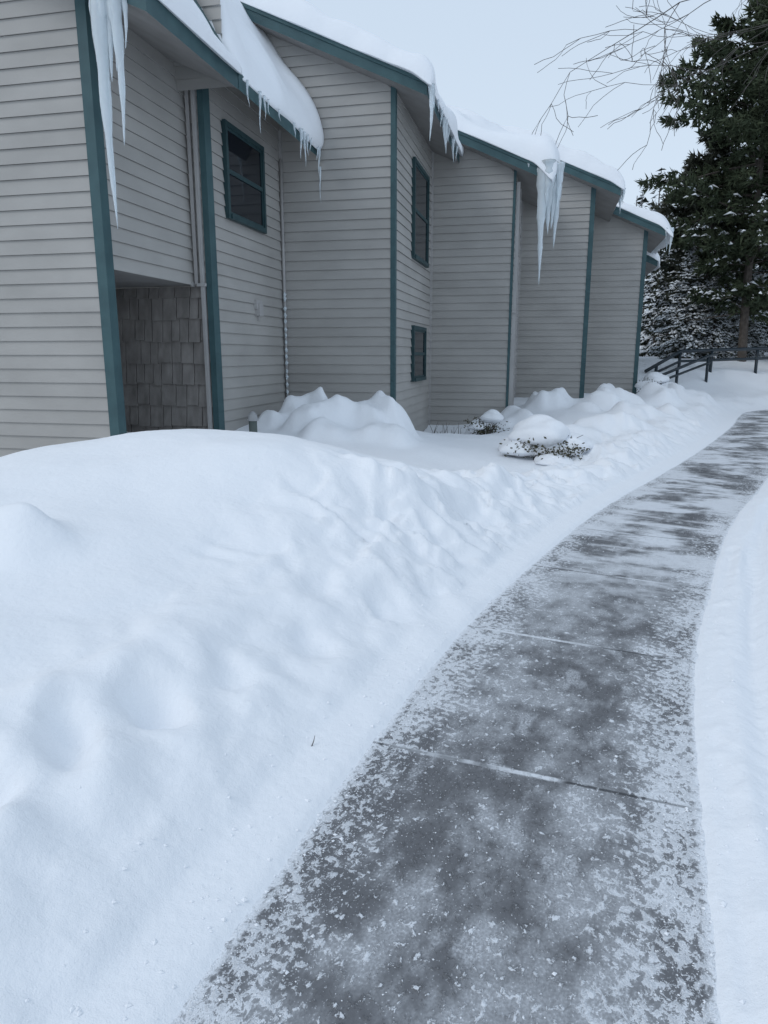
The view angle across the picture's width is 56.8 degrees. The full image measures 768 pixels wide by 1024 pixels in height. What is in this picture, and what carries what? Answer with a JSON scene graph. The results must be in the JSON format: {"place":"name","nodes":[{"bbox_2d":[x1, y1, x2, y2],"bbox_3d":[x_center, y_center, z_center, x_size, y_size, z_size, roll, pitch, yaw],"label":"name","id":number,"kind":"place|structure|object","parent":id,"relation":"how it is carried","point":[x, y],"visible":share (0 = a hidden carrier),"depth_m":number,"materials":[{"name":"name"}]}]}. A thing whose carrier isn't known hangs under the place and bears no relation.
{"place":"outdoors","nodes":[
{"label":"outdoors","id":0,"kind":"place"},
{"bbox_2d":[0,334,767,1023],"bbox_3d":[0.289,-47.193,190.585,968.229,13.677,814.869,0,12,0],"label":"snow ground","id":1,"kind":"structure","parent":0,"point":[182,612],"depth_m":3.45,"materials":[{"name":"white snow"}]},
{"bbox_2d":[0,0,323,456],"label":"townhouse","id":2,"kind":"structure","parent":1,"relation":"on","point":[101,172],"depth_m":8.47,"materials":[{"name":"wood"}]},
{"bbox_2d":[220,119,266,233],"bbox_3d":[-2.060,-4.940,10.592,0.095,1.280,1.400,3,13,13],"label":"upper window","id":3,"kind":"structure","parent":2,"relation":"in","point":[243,159],"depth_m":10.50,"materials":[{"name":"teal glass"}]},
{"bbox_2d":[247,411,258,431],"bbox_3d":[-1.720,-0.733,9.412,0.150,1.190,0.150,0,12,0],"label":"utility vent pipe","id":4,"kind":"object","parent":1,"relation":"on","point":[252,419],"visible":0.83,"depth_m":9.27,"materials":[{"name":"metal"}]},
{"bbox_2d":[138,0,463,431],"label":"townhouse","id":5,"kind":"structure","parent":1,"relation":"on","point":[358,239],"depth_m":12.00,"materials":[{"name":"wood"}]},
{"bbox_2d":[410,325,426,381],"bbox_3d":[0.709,-3.183,14.291,0.095,1.060,1.390,3,13,13],"label":"lower window","id":6,"kind":"structure","parent":5,"relation":"in","point":[418,334],"depth_m":14.18,"materials":[{"name":"black glass"}]},
{"bbox_2d":[411,156,429,267],"bbox_3d":[0.720,-5.742,13.778,0.095,1.740,1.590,3,13,13],"label":"upper window","id":7,"kind":"structure","parent":5,"relation":"in","point":[420,187],"depth_m":13.67,"materials":[{"name":"black glass"}]},
{"bbox_2d":[429,423,460,433],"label":"bare shrub twigs","id":8,"kind":"object","parent":1,"relation":"on","point":[446,429],"visible":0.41,"depth_m":14.11,"materials":[{"name":"brown plant"}]},
{"bbox_2d":[463,409,509,434],"bbox_3d":[2.023,-1.706,14.101,1.088,0.653,0.758,-5,13,-22],"label":"snow capped shrub","id":9,"kind":"object","parent":1,"relation":"on","point":[493,416],"visible":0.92,"depth_m":13.98,"materials":[{"name":"white snow"}]},
{"bbox_2d":[430,108,565,424],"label":"townhouse","id":10,"kind":"structure","parent":1,"relation":"on","point":[491,181],"depth_m":15.07,"materials":[{"name":"wood"}]},
{"bbox_2d":[445,104,625,397],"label":"townhouse","id":11,"kind":"structure","parent":1,"relation":"on","point":[553,325],"depth_m":17.56,"materials":[{"name":"plastic"}]},
{"bbox_2d":[498,414,594,465],"bbox_3d":[2.504,-1.105,10.764,1.515,0.750,1.752,2,13,8],"label":"snow capped shrub","id":12,"kind":"object","parent":1,"relation":"on","point":[543,439],"visible":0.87,"depth_m":10.35,"materials":[{"name":"white snow"}]},
{"bbox_2d":[584,202,673,393],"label":"townhouse","id":13,"kind":"structure","parent":1,"relation":"on","point":[627,238],"depth_m":20.09,"materials":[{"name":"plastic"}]},
{"bbox_2d":[532,0,767,169],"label":"bare deciduous tree","id":14,"kind":"object","parent":1,"relation":"on","point":[666,50],"visible":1,"depth_m":15.60,"materials":[{"name":"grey plant"}]},
{"bbox_2d":[645,251,659,275],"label":"townhouse","id":15,"kind":"structure","parent":1,"relation":"on","point":[652,261],"depth_m":22.38,"materials":[{"name":"plastic"}]},
{"bbox_2d":[640,203,674,345],"bbox_3d":[15.495,-13.071,40.216,4.907,8.499,4.608,5,13,23],"label":"fir tree","id":16,"kind":"object","parent":1,"relation":"on","point":[647,330],"visible":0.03,"depth_m":39.91,"materials":[{"name":"green plant"}]},
{"bbox_2d":[633,372,684,392],"bbox_3d":[7.729,-3.601,20.208,1.528,0.762,1.145,0,12,0],"label":"snow capped shrub","id":17,"kind":"object","parent":1,"relation":"on","point":[660,378],"visible":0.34,"depth_m":20.00,"materials":[{"name":"white snow"}]},
{"bbox_2d":[639,204,706,356],"bbox_3d":[13.146,-10.457,31.320,4.050,8.290,3.553,9,15,35],"label":"fir tree","id":18,"kind":"object","parent":1,"relation":"on","point":[659,311],"visible":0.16,"depth_m":31.83,"materials":[{"name":"green plant"}]},
{"bbox_2d":[647,243,715,358],"bbox_3d":[11.880,-8.085,27.969,2.766,4.790,2.597,11,16,40],"label":"fir tree","id":19,"kind":"object","parent":1,"relation":"on","point":[684,327],"visible":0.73,"depth_m":27.63,"materials":[{"name":"green plant"}]},
{"bbox_2d":[635,168,764,319],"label":"distant woods","id":20,"kind":"object","parent":1,"relation":"on","point":[642,201],"visible":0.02,"depth_m":54.03,"materials":[{"name":"green plant"}]},
{"bbox_2d":[635,0,767,361],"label":"pine tree","id":21,"kind":"object","parent":1,"relation":"on","point":[736,189],"visible":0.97,"depth_m":24.50,"materials":[{"name":"green plant"}]},
{"bbox_2d":[644,347,767,383],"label":"handrail","id":22,"kind":"object","parent":1,"relation":"on","point":[709,360],"visible":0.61,"depth_m":24.38,"materials":[{"name":"paint"}]},
{"bbox_2d":[648,126,767,355],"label":"pine tree","id":23,"kind":"object","parent":1,"relation":"on","point":[712,158],"visible":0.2,"depth_m":28.43,"materials":[{"name":"green plant"}]},
{"bbox_2d":[691,268,736,358],"bbox_3d":[12.911,-7.694,27.499,1.776,4.145,2.025,2,13,11],"label":"fir tree","id":24,"kind":"object","parent":1,"relation":"on","point":[720,324],"visible":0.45,"depth_m":27.31,"materials":[{"name":"green plant"}]},
{"bbox_2d":[705,214,744,347],"bbox_3d":[16.506,-11.071,34.356,4.189,7.726,4.461,0,12,0],"label":"fir tree","id":25,"kind":"object","parent":1,"relation":"on","point":[731,326],"depth_m":34.02,"materials":[{"name":"green plant"}]},
{"bbox_2d":[706,109,767,199],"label":"pine tree","id":26,"kind":"object","parent":1,"relation":"on","point":[713,132],"visible":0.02,"depth_m":27.33,"materials":[{"name":"green plant"}]},
{"bbox_2d":[721,273,767,357],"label":"fir tree","id":27,"kind":"object","parent":1,"relation":"on","point":[752,332],"visible":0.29,"depth_m":29.77,"materials":[{"name":"green plant"}]},
{"bbox_2d":[729,256,767,354],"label":"fir tree","id":28,"kind":"object","parent":1,"relation":"on","point":[758,275],"visible":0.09,"depth_m":31.49,"materials":[{"name":"green plant"}]},
{"bbox_2d":[171,410,767,1023],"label":"concrete path","id":29,"kind":"structure","parent":0,"point":[403,874],"depth_m":2.47,"materials":[{"name":"grey concrete"}]},
{"bbox_2d":[25,453,767,1022],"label":"snow crumbs","id":30,"kind":"object","parent":29,"relation":"on","point":[127,1005],"visible":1,"depth_m":2.45,"materials":[{"name":"white snow"}]},
{"bbox_2d":[305,0,766,311],"label":"sky","id":31,"kind":"structure","parent":0,"point":[483,54],"materials":[{"name":"white"}]}
]}

